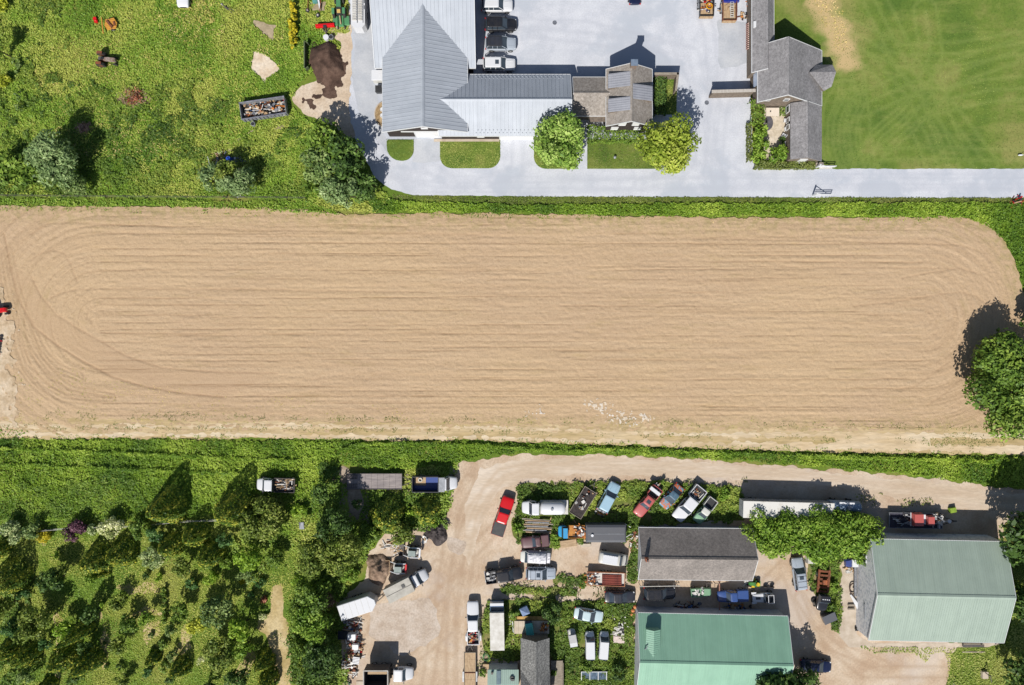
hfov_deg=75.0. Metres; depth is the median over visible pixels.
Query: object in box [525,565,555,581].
parked car
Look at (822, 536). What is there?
vine thicket
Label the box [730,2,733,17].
ladder
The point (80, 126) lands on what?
brush pile
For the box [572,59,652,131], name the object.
shingled cottage
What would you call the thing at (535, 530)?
plank
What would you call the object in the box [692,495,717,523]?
pickup truck
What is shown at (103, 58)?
old tractor
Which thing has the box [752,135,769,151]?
shrub
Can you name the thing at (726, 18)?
garden trailer
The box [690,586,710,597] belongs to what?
farm buggy
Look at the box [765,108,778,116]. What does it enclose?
table
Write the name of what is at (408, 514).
shrub
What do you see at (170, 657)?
shrub
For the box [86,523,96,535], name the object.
shrub
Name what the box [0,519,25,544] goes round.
shrub
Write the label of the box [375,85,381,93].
wheelie bin
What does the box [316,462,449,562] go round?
shaded undergrowth
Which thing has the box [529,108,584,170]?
tree
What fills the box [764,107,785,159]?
courtyard
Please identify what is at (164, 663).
shrub
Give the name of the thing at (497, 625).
box truck
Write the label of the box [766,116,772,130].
stone edge
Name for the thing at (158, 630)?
dry grass
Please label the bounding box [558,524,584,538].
parts truck
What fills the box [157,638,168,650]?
shrub
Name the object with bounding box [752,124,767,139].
shrub
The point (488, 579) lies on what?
scrap pile
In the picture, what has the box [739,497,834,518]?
semi trailer
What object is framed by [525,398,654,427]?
lime patch
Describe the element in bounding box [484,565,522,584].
pickup truck
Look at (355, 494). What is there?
dark soil patch
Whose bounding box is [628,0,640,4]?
parked car
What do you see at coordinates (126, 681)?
shrub
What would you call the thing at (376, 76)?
propane shed
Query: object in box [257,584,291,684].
orchard path
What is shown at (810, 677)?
tree
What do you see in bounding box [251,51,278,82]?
sand patch
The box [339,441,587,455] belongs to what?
tall weed ridge
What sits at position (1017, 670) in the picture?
tree
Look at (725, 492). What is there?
shrub
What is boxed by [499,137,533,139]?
garage door
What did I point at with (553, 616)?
shrub
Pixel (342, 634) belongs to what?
appliance
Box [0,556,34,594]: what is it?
conifer
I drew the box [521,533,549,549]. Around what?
pickup truck
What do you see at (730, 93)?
screen wall
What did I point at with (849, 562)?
wheel cart
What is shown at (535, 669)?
shingle cabin
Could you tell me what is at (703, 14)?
garden trailer
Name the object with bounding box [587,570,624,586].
pipe trailer
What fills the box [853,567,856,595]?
long pipe
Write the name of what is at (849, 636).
concrete apron
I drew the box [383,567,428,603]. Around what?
box truck
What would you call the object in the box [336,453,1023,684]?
dirt yard
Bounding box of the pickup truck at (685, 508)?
[672,483,706,521]
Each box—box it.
[363,662,393,684]
[560,538,576,547]
[649,486,660,495]
[948,507,956,512]
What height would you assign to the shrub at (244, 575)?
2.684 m
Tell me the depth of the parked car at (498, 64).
98.71 m
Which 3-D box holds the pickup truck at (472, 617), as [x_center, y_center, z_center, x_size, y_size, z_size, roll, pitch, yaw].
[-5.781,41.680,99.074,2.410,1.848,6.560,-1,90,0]
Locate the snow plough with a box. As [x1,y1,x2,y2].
[315,23,334,33]
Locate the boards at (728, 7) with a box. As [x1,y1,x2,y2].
[717,3,735,13]
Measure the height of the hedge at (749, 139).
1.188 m
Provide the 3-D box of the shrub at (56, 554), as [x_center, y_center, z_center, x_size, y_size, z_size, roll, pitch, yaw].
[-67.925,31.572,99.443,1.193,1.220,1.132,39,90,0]
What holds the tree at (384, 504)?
on the ground at (392, 194)
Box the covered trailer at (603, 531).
[585,521,630,541]
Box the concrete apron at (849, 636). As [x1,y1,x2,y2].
[839,566,997,647]
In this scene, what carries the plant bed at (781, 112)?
on the courtyard
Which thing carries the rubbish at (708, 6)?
in the garden trailer at (703, 14)
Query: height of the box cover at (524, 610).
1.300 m
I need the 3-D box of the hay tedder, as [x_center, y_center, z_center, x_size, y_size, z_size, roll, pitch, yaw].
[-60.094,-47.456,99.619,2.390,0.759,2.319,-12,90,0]
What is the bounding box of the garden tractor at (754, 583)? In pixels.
[747,578,760,587]
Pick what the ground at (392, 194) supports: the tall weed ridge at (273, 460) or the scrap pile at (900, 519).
the tall weed ridge at (273, 460)
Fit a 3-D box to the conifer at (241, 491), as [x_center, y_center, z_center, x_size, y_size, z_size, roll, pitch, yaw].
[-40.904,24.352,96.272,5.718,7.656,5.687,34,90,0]
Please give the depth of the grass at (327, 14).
99.82 m
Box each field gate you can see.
[812,193,833,195]
[815,164,835,167]
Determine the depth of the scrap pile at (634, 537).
99.66 m
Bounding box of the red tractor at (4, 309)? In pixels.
[0,305,9,314]
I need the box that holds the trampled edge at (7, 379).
[0,287,24,427]
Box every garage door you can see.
[414,132,437,136]
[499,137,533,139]
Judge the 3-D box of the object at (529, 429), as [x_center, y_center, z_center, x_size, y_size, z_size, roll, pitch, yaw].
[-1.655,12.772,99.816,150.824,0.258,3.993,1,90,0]
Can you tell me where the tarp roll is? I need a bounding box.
[722,0,738,2]
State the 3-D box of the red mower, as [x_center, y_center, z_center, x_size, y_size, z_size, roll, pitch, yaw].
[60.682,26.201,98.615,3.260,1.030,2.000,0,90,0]
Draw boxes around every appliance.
[338,630,347,639]
[347,632,356,639]
[352,643,358,649]
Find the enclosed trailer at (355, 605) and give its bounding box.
[337,592,384,620]
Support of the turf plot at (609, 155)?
on the gravel drive
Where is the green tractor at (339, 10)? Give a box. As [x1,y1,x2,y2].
[331,0,346,17]
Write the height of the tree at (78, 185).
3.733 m
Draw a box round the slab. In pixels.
[581,543,590,546]
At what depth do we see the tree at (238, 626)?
96.11 m
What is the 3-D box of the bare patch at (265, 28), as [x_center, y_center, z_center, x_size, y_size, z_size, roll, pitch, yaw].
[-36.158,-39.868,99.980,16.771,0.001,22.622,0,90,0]
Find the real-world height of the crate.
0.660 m
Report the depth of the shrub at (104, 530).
97.95 m
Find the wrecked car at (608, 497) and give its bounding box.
[596,481,619,513]
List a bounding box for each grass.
[0,0,380,199]
[0,197,339,214]
[0,428,27,436]
[0,515,342,684]
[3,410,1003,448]
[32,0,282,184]
[41,542,255,677]
[57,0,287,184]
[181,0,214,26]
[227,0,458,601]
[369,198,1023,286]
[386,139,413,160]
[392,194,1023,203]
[440,141,499,167]
[534,140,575,168]
[587,139,655,168]
[655,79,676,113]
[815,0,847,50]
[861,525,1023,684]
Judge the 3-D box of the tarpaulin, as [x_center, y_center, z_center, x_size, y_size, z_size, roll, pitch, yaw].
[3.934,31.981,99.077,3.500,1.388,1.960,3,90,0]
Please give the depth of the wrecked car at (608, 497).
98.70 m
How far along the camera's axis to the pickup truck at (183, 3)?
98.98 m
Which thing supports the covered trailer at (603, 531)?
on the weedy ground at (646, 518)
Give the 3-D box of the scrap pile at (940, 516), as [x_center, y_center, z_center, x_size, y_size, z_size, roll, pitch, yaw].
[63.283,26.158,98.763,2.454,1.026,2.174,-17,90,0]
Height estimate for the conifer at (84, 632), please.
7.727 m
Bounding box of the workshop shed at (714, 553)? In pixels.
[638,526,758,580]
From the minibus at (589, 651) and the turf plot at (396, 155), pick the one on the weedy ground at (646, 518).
the minibus at (589, 651)
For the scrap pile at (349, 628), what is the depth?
99.53 m
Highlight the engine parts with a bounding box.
[612,617,627,636]
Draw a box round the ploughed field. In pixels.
[0,205,1023,437]
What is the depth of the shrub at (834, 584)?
99.04 m
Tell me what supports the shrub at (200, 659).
on the ground at (392, 194)
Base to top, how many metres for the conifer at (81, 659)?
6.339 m
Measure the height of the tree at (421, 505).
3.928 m
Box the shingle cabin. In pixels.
[521,633,562,684]
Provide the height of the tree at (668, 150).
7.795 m
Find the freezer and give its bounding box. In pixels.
[613,635,624,642]
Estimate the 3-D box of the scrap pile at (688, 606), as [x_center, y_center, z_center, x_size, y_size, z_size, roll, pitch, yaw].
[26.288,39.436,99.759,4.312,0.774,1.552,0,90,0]
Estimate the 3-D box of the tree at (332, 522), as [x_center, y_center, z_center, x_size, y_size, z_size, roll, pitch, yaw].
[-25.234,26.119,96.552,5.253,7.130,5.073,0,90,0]
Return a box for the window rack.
[581,671,606,679]
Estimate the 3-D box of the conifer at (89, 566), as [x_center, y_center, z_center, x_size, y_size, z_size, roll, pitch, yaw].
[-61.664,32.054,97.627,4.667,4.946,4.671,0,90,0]
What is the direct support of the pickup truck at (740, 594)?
on the dirt yard at (454, 583)
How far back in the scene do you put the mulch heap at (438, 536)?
99.35 m
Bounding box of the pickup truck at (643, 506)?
[633,484,662,517]
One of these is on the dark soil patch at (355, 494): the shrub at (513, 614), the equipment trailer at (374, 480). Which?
the equipment trailer at (374, 480)
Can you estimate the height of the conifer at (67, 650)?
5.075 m
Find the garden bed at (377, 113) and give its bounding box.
[374,102,381,126]
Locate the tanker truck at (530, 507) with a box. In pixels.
[522,499,567,516]
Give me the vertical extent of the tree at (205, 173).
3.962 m
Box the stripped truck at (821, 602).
[813,569,830,610]
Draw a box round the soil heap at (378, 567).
[366,554,392,585]
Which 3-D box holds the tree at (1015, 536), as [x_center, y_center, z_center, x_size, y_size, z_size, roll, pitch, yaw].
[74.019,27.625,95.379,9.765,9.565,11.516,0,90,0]
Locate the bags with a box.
[692,587,703,595]
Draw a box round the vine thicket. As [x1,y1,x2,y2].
[739,504,885,566]
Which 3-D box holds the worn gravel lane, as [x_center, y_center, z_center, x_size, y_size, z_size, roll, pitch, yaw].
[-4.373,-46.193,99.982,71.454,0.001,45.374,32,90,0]
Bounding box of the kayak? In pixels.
[850,594,857,608]
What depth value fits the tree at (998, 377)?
94.40 m
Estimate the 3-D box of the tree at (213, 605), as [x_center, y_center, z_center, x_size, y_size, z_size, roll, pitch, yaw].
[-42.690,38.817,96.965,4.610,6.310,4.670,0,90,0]
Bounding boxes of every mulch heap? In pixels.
[308,41,344,86]
[424,519,447,545]
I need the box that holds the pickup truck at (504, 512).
[491,495,513,536]
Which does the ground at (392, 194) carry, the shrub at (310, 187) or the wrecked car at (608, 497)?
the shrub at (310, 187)
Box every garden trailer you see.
[697,0,714,18]
[719,0,737,22]
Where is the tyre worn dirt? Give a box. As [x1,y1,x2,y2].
[369,537,465,655]
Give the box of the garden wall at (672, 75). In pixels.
[653,72,678,94]
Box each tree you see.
[0,39,11,56]
[0,596,17,617]
[11,605,52,645]
[21,128,79,189]
[34,567,65,592]
[50,619,76,642]
[58,171,86,195]
[79,605,100,624]
[107,636,125,654]
[108,591,127,611]
[118,612,140,632]
[138,611,154,626]
[169,601,188,623]
[171,556,190,578]
[185,615,209,634]
[196,162,226,192]
[199,593,235,629]
[200,636,237,675]
[214,159,239,179]
[220,166,256,196]
[223,668,251,684]
[228,618,250,642]
[231,639,253,660]
[232,543,262,572]
[234,493,287,541]
[266,525,282,542]
[290,605,334,645]
[293,577,332,614]
[294,534,335,581]
[299,143,336,183]
[299,634,341,684]
[300,671,338,684]
[304,117,345,158]
[310,484,330,504]
[314,508,352,542]
[316,174,359,208]
[324,531,363,576]
[325,135,365,179]
[346,172,376,203]
[391,520,415,545]
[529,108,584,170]
[634,112,701,175]
[755,669,800,684]
[792,667,821,684]
[961,327,1023,442]
[998,510,1023,567]
[1002,650,1023,684]
[1012,580,1023,624]
[1019,318,1023,329]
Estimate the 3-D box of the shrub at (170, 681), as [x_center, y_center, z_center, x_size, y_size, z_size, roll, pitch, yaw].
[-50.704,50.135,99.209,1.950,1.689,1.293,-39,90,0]
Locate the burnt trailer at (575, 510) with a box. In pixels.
[569,483,596,518]
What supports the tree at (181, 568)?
on the ground at (392, 194)
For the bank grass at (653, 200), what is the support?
on the ground at (392, 194)
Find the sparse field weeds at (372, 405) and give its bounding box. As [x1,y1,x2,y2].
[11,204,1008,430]
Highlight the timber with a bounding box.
[275,477,295,490]
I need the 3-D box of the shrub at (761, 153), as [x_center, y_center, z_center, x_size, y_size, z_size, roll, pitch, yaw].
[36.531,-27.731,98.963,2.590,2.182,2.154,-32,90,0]
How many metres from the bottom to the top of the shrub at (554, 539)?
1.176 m
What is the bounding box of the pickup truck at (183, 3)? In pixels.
[177,0,190,7]
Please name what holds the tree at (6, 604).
on the ground at (392, 194)
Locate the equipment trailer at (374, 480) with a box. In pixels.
[347,473,411,488]
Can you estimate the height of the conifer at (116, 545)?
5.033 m
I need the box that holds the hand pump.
[980,671,991,681]
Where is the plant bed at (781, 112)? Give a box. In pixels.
[779,106,785,115]
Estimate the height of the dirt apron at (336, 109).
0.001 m
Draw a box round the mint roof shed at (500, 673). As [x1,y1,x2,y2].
[487,663,518,684]
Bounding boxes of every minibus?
[584,630,595,659]
[597,630,609,660]
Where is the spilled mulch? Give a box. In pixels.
[302,41,347,109]
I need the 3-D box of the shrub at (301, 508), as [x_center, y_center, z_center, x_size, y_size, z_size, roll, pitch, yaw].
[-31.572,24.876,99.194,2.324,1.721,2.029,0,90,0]
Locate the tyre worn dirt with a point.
(402, 628)
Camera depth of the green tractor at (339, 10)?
98.92 m
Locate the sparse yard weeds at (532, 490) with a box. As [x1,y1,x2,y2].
[449,477,933,673]
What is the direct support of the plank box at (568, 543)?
on the weedy ground at (646, 518)
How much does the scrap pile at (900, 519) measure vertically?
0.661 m
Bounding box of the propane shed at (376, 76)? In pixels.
[371,70,381,83]
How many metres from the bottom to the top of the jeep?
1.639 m
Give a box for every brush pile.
[74,120,92,133]
[117,86,150,108]
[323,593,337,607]
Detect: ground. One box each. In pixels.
[0,0,1023,684]
[481,479,841,684]
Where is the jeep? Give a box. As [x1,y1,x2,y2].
[751,590,774,603]
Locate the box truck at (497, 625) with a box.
[490,600,504,650]
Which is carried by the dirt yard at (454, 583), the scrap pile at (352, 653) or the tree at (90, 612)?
the scrap pile at (352, 653)
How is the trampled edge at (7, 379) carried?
on the ploughed field
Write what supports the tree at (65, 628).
on the ground at (392, 194)
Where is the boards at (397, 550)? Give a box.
[392,547,405,555]
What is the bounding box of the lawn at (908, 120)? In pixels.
[776,0,1023,168]
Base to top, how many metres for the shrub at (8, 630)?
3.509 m
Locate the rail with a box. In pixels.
[638,582,679,586]
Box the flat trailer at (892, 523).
[888,511,956,528]
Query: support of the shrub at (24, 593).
on the ground at (392, 194)
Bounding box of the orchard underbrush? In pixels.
[0,533,348,684]
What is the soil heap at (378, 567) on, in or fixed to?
on the dirt yard at (454, 583)
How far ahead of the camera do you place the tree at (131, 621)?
97.72 m
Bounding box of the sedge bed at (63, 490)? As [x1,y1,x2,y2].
[7,477,140,524]
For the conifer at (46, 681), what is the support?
on the ground at (392, 194)
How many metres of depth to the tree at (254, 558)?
96.20 m
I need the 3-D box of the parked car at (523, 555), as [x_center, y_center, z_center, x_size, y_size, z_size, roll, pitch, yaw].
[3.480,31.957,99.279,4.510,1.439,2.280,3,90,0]
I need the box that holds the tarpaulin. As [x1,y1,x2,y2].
[527,549,549,563]
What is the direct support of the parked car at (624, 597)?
on the dirt yard at (454, 583)
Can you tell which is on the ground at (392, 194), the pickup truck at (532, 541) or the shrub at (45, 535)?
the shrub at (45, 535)
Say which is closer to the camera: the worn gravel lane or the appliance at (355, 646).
the appliance at (355, 646)
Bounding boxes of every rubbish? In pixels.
[243,99,288,117]
[697,0,715,12]
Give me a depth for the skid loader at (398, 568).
98.79 m
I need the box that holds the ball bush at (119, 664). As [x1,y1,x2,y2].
[115,662,122,670]
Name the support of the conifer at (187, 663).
on the ground at (392, 194)
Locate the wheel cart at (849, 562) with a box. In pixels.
[844,558,857,566]
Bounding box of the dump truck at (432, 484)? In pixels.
[412,474,457,492]
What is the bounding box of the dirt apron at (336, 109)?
[292,11,354,137]
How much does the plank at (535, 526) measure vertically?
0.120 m
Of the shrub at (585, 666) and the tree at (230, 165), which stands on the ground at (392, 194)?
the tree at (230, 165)
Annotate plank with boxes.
[522,518,549,520]
[525,529,546,530]
[526,525,547,526]
[526,531,550,533]
[527,527,551,529]
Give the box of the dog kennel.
[820,612,837,624]
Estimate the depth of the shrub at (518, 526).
99.01 m
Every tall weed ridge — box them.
[0,446,297,463]
[1,463,243,475]
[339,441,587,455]
[586,447,995,464]
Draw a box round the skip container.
[238,96,288,121]
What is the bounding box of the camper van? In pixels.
[598,549,627,565]
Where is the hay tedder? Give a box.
[101,17,116,33]
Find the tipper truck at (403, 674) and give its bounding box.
[387,663,413,683]
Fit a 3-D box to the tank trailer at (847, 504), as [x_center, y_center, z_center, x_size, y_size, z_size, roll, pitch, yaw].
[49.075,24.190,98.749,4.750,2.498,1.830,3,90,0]
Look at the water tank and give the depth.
99.28 m
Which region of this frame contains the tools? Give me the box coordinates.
[466,632,477,643]
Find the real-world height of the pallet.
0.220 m
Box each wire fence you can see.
[0,194,306,198]
[0,519,201,533]
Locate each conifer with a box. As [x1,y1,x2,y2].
[0,539,14,557]
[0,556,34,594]
[0,638,21,661]
[10,640,43,668]
[38,674,59,684]
[45,643,79,673]
[54,621,97,649]
[68,647,107,677]
[78,542,114,573]
[98,568,111,577]
[105,536,139,567]
[144,649,162,665]
[145,484,189,523]
[157,530,186,557]
[169,655,192,678]
[182,521,213,546]
[197,539,227,568]
[213,486,255,526]
[253,647,276,672]
[257,666,280,684]
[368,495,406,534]
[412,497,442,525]
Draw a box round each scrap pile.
[215,149,226,164]
[231,157,245,164]
[342,618,363,643]
[342,656,357,678]
[343,639,364,660]
[485,572,496,582]
[539,622,548,631]
[573,523,585,538]
[575,490,593,509]
[583,572,600,585]
[628,530,637,551]
[673,601,701,608]
[692,489,703,500]
[723,604,753,609]
[737,12,746,20]
[843,566,853,572]
[892,512,913,526]
[932,512,946,525]
[1009,195,1022,207]
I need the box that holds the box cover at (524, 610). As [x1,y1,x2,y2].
[519,605,529,615]
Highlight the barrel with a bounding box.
[323,34,329,40]
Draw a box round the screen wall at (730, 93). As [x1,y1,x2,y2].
[709,89,755,97]
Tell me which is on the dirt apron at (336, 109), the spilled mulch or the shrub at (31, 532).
the spilled mulch
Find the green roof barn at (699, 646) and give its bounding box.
[634,606,793,684]
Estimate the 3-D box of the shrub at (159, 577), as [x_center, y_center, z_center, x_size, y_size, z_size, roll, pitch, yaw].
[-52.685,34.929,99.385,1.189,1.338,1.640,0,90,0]
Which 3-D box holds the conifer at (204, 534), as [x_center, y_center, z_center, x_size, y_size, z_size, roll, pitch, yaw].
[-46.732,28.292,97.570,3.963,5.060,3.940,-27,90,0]
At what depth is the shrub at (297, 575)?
98.63 m
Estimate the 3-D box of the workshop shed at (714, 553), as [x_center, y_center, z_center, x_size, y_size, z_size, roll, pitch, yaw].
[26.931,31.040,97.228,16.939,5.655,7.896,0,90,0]
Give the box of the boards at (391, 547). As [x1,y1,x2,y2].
[379,540,396,550]
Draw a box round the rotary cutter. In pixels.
[333,15,349,28]
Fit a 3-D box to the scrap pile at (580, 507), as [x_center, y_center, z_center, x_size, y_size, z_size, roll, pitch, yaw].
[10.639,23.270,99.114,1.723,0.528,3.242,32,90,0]
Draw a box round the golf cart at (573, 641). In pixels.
[566,628,577,646]
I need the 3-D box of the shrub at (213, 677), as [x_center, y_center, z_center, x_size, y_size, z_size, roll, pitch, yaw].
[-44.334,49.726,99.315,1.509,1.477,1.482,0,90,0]
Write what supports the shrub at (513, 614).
on the weedy ground at (646, 518)
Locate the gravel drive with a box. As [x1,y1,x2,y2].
[348,0,1023,197]
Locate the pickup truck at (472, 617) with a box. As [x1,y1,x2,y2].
[465,600,481,644]
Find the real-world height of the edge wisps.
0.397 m
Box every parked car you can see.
[481,0,512,13]
[483,57,515,72]
[485,15,516,32]
[485,34,515,52]
[520,549,550,565]
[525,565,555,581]
[573,605,603,623]
[604,589,634,604]
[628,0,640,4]
[643,584,675,601]
[659,482,684,508]
[789,556,807,591]
[799,657,831,674]
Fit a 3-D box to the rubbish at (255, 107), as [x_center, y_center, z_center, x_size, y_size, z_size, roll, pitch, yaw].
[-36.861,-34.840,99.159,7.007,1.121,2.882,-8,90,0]
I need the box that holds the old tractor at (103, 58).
[95,51,118,67]
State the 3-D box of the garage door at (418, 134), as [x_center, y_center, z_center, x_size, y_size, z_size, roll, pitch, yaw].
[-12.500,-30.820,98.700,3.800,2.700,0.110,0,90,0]
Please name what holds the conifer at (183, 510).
on the ground at (392, 194)
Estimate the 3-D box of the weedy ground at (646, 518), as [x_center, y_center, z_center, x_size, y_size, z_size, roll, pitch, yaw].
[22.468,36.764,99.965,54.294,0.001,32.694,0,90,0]
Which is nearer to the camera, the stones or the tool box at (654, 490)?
the tool box at (654, 490)
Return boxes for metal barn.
[369,0,571,141]
[856,532,1015,642]
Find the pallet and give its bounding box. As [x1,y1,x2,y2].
[352,656,359,664]
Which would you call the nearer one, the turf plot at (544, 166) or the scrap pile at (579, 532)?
the scrap pile at (579, 532)
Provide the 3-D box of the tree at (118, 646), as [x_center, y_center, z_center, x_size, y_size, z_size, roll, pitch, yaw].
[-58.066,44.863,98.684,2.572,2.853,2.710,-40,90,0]
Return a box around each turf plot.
[387,139,413,160]
[440,140,499,167]
[534,139,575,168]
[587,139,658,168]
[655,79,676,113]
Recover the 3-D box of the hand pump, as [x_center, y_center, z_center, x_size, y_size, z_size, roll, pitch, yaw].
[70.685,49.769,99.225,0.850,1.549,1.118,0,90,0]
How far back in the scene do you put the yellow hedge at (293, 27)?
98.85 m
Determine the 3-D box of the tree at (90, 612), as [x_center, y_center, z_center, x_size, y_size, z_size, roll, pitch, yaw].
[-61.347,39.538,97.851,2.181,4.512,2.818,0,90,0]
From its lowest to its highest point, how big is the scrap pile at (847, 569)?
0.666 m
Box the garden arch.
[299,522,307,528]
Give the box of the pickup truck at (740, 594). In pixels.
[717,587,748,604]
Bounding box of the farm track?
[0,416,1023,455]
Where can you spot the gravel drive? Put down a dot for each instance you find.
(588, 38)
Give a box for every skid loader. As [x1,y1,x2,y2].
[385,560,406,573]
[398,543,420,557]
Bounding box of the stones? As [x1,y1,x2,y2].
[421,534,427,543]
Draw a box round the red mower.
[910,512,934,525]
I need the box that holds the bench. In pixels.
[962,643,983,646]
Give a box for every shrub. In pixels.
[0,0,7,11]
[0,74,13,87]
[0,150,44,191]
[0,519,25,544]
[0,616,19,636]
[0,654,11,669]
[11,57,21,73]
[13,90,23,110]
[15,589,28,599]
[16,666,35,684]
[21,520,41,539]
[35,530,51,542]
[38,638,54,650]
[39,567,58,580]
[51,551,59,558]
[54,564,72,579]
[61,519,87,542]
[65,665,85,684]
[76,641,93,655]
[84,574,96,585]
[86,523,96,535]
[96,515,124,539]
[113,671,129,684]
[126,516,153,540]
[138,546,164,570]
[142,571,149,579]
[142,666,151,677]
[145,525,164,542]
[154,571,162,581]
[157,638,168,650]
[158,660,170,673]
[164,624,177,636]
[164,677,175,683]
[166,648,177,662]
[185,575,197,589]
[196,655,205,665]
[202,571,219,584]
[208,671,218,681]
[215,532,233,547]
[219,558,232,569]
[235,568,254,584]
[248,591,254,598]
[253,578,266,588]
[253,643,260,650]
[258,611,267,619]
[260,595,267,603]
[265,548,285,568]
[288,602,303,622]
[288,638,307,658]
[289,573,306,585]
[291,503,306,516]
[300,176,319,194]
[341,566,359,583]
[351,499,361,509]
[356,523,381,548]
[405,505,415,518]
[430,517,441,528]
[478,668,485,677]
[509,608,520,619]
[512,522,521,532]
[541,601,562,624]
[550,533,558,544]
[579,657,593,673]
[610,662,626,681]
[626,523,634,531]
[657,479,665,484]
[716,486,730,501]
[750,149,767,163]
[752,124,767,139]
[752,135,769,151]
[769,144,788,163]
[819,561,828,569]
[827,603,837,612]
[830,581,838,592]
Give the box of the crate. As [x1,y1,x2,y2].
[483,663,488,671]
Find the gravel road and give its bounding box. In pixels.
[463,456,1023,564]
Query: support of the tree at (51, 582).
on the ground at (392, 194)
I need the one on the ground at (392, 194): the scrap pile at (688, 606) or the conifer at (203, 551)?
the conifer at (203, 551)
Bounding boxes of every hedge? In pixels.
[287,1,297,49]
[586,124,641,144]
[653,76,666,116]
[745,123,751,162]
[749,99,765,125]
[753,160,815,170]
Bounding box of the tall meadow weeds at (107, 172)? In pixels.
[0,0,309,198]
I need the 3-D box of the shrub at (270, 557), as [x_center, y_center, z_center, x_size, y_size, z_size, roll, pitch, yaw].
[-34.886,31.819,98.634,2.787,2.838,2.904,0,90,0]
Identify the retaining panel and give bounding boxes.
[304,41,309,70]
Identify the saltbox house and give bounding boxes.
[747,0,835,165]
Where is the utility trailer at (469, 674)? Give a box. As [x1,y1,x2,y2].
[462,645,476,684]
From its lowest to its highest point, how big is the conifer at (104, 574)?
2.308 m
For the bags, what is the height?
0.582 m
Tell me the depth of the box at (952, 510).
99.40 m
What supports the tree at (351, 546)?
on the ground at (392, 194)
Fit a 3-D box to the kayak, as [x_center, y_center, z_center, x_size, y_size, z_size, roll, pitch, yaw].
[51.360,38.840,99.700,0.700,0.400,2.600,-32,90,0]
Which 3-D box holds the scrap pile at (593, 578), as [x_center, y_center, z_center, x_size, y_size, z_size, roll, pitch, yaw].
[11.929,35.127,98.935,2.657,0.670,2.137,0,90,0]
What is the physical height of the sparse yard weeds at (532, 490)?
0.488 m
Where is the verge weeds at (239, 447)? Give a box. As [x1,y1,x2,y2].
[0,437,1023,521]
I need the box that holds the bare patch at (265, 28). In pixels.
[227,1,325,150]
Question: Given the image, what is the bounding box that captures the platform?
[514,616,548,633]
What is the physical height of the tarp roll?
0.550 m
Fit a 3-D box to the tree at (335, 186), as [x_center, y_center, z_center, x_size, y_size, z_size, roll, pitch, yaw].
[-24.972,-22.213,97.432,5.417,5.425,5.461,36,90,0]
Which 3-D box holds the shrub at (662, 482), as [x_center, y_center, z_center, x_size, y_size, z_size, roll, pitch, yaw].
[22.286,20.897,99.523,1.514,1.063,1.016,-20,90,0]
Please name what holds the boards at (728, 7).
on the garden trailer at (726, 18)
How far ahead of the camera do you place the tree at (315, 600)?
95.49 m
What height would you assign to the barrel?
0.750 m
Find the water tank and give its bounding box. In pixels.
[805,556,814,563]
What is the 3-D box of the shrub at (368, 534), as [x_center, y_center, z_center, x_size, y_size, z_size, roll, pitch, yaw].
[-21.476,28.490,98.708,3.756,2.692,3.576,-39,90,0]
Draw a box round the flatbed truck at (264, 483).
[257,476,295,493]
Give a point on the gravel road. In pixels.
(490, 483)
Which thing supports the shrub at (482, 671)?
on the ground at (392, 194)
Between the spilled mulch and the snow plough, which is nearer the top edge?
the snow plough
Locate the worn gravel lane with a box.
[351,0,746,162]
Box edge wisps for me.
[0,203,1005,459]
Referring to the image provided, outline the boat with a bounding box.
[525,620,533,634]
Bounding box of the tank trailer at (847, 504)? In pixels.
[827,497,861,512]
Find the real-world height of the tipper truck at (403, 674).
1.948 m
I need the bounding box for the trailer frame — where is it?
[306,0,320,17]
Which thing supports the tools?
in the pickup truck at (472, 617)
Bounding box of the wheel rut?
[0,420,1023,454]
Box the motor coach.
[351,0,367,32]
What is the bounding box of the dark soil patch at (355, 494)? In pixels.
[332,466,436,525]
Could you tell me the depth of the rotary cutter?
99.46 m

